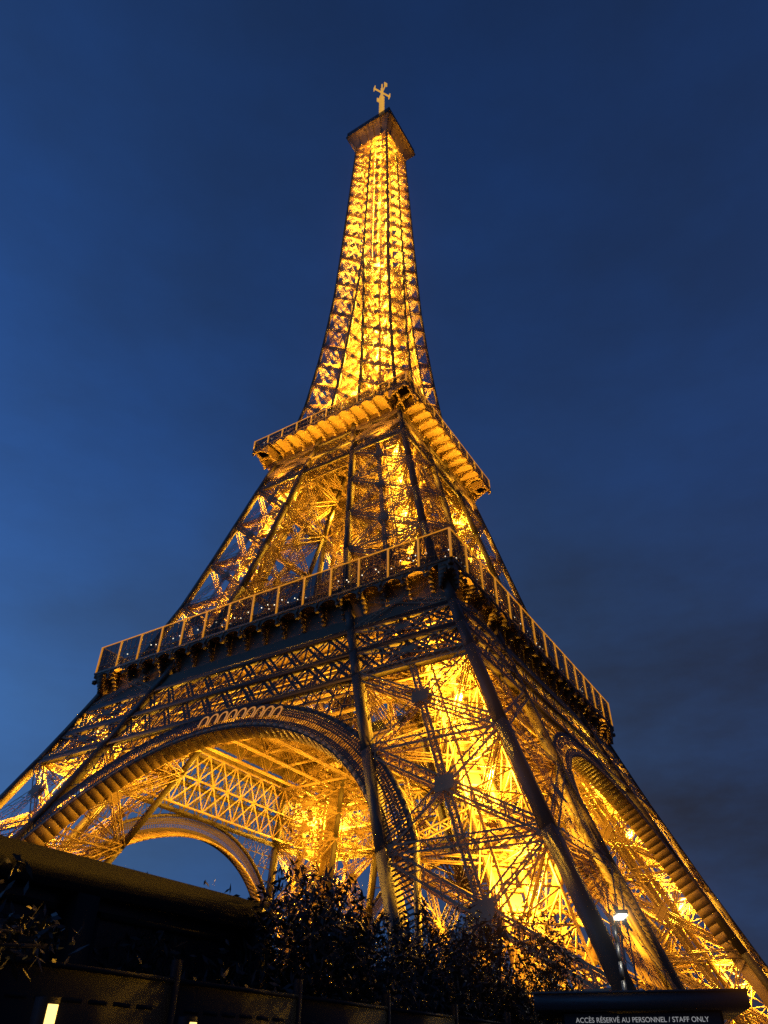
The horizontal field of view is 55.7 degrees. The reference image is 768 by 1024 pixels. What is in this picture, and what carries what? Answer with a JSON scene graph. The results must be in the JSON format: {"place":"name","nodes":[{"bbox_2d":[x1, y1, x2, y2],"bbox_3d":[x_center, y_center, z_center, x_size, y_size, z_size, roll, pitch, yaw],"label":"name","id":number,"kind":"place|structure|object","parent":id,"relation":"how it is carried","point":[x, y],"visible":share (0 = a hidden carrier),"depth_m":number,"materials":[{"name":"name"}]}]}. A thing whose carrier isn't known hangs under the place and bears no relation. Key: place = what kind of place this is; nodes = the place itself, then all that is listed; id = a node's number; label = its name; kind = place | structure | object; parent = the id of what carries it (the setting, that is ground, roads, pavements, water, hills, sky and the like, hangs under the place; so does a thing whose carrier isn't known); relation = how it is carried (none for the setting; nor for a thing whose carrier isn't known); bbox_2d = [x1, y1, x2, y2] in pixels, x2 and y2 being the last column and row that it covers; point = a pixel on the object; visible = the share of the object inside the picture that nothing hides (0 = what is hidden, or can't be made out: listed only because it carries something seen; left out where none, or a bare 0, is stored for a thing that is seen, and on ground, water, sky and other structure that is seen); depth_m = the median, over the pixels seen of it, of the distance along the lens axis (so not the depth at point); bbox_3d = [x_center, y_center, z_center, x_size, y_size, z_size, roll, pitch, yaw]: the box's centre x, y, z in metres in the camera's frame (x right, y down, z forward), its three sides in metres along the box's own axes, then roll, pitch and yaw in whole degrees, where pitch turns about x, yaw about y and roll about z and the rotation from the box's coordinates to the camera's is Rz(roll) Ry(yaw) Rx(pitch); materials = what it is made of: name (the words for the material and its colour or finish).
{"place":"outdoors","nodes":[
{"label":"outdoors","id":0,"kind":"place"},
{"bbox_2d":[0,853,88,980],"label":"tree","id":1,"kind":"object","parent":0,"point":[41,935],"depth_m":4.11,"materials":[{"name":"green plant"}]},
{"bbox_2d":[0,835,271,988],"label":"service building","id":2,"kind":"structure","parent":0,"point":[86,885],"depth_m":10.66,"materials":[{"name":"black concrete"}]},
{"bbox_2d":[0,879,245,985],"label":"building windows","id":3,"kind":"structure","parent":2,"relation":"attached to","point":[108,933],"depth_m":11.07,"materials":[{"name":"black glass"}]},
{"bbox_2d":[92,558,615,806],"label":"eiffel tower belts","id":4,"kind":"object","parent":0,"point":[321,620],"visible":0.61,"depth_m":113.79,"materials":[{"name":"brown metal"}]},
{"bbox_2d":[97,108,610,723],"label":"railing","id":5,"kind":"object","parent":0,"point":[339,572],"depth_m":114.69,"materials":[{"name":"brown metal"}]},
{"bbox_2d":[95,372,612,727],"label":"eiffel tower posts","id":6,"kind":"object","parent":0,"point":[418,559],"visible":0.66,"depth_m":116.84,"materials":[{"name":"brown metal"}]},
{"bbox_2d":[18,413,697,988],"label":"eiffel tower ornament","id":7,"kind":"object","parent":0,"point":[396,811],"visible":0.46,"depth_m":103.48,"materials":[{"name":"brown metal"}]},
{"bbox_2d":[289,107,434,731],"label":"eiffel tower pavilions","id":8,"kind":"object","parent":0,"point":[378,725],"visible":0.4,"depth_m":158.01,"materials":[{"name":"brown metal"}]},
{"bbox_2d":[374,82,389,112],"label":"antenna","id":9,"kind":"object","parent":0,"point":[380,100],"visible":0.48,"depth_m":297.07,"materials":[{"name":"gold metal"}]},
{"bbox_2d":[0,129,767,990],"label":"tower legs","id":10,"kind":"object","parent":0,"point":[586,909],"visible":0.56,"depth_m":108.70,"materials":[{"name":"brown metal"}]},
{"bbox_2d":[0,0,767,1023],"label":"sky","id":11,"kind":"structure","parent":0,"point":[588,179],"materials":[{"name":"blue"}]},
{"bbox_2d":[21,110,767,1023],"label":"eiffel tower plates","id":12,"kind":"object","parent":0,"point":[421,416],"visible":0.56,"depth_m":117.61,"materials":[{"name":"brown metal"}]},
{"label":"ground","id":13,"kind":"structure","parent":0,"visible":0},
{"bbox_2d":[0,933,552,1023],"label":"security fence","id":14,"kind":"object","parent":13,"relation":"on","point":[92,995],"visible":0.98,"depth_m":8.15,"materials":[{"name":"black metal"}]},
{"bbox_2d":[93,856,587,1023],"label":"hedge shrubs","id":15,"kind":"object","parent":13,"relation":"on","point":[316,940],"visible":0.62,"depth_m":13.54,"materials":[{"name":"green plant"}]},
{"bbox_2d":[180,904,550,1017],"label":"stems","id":16,"kind":"object","parent":13,"relation":"on","point":[268,977],"depth_m":13.34,"materials":[{"name":"brown plant"}]},
{"bbox_2d":[344,897,570,1014],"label":"leaves","id":17,"kind":"object","parent":16,"relation":"on","point":[458,951],"visible":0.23,"depth_m":17.84,"materials":[{"name":"green plant"}]},
{"bbox_2d":[0,132,767,1023],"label":"tower","id":18,"kind":"structure","parent":13,"relation":"on","point":[448,786],"depth_m":122.76,"materials":[{"name":"gold metal"}]},
{"bbox_2d":[612,909,627,989],"bbox_3d":[7.471,15.239,21.613,0.354,5.840,1.530,-1,-38,2],"label":"street lamp","id":19,"kind":"object","parent":13,"relation":"on","point":[618,951],"visible":0.7,"depth_m":23.05,"materials":[{"name":"grey metal"}]},
{"bbox_2d":[614,914,626,918],"bbox_3d":[7.492,12.824,23.037,0.240,0.050,0.600,0,-38,1],"label":"street lamp lens","id":20,"kind":"object","parent":19,"relation":"attached to","point":[620,916],"visible":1,"depth_m":22.88,"materials":[{"name":"white glass"}]},
{"label":"pavement path","id":21,"kind":"structure","parent":0,"visible":0},
{"bbox_2d":[29,996,197,1023],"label":"light bollards","id":22,"kind":"object","parent":21,"relation":"on","point":[39,1009],"visible":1,"depth_m":4.59,"materials":[{"name":"black metal"}]},
{"bbox_2d":[43,1004,196,1023],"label":"bollard light strips","id":23,"kind":"object","parent":22,"relation":"attached to","point":[51,1013],"visible":1,"depth_m":4.57,"materials":[{"name":"plastic"}]},
{"bbox_2d":[532,988,750,1023],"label":"staff kiosk","id":24,"kind":"object","parent":21,"relation":"on","point":[730,1004],"visible":0.82,"depth_m":15.23,"materials":[{"name":"grey paint"}]},
{"bbox_2d":[564,1012,721,1023],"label":"sign panel","id":25,"kind":"object","parent":24,"relation":"attached to","point":[714,1018],"visible":1,"depth_m":15.45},
{"bbox_2d":[576,1016,707,1022],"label":"sign lettering","id":26,"kind":"object","parent":25,"relation":"attached to","point":[640,1019],"visible":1,"depth_m":15.45}
]}

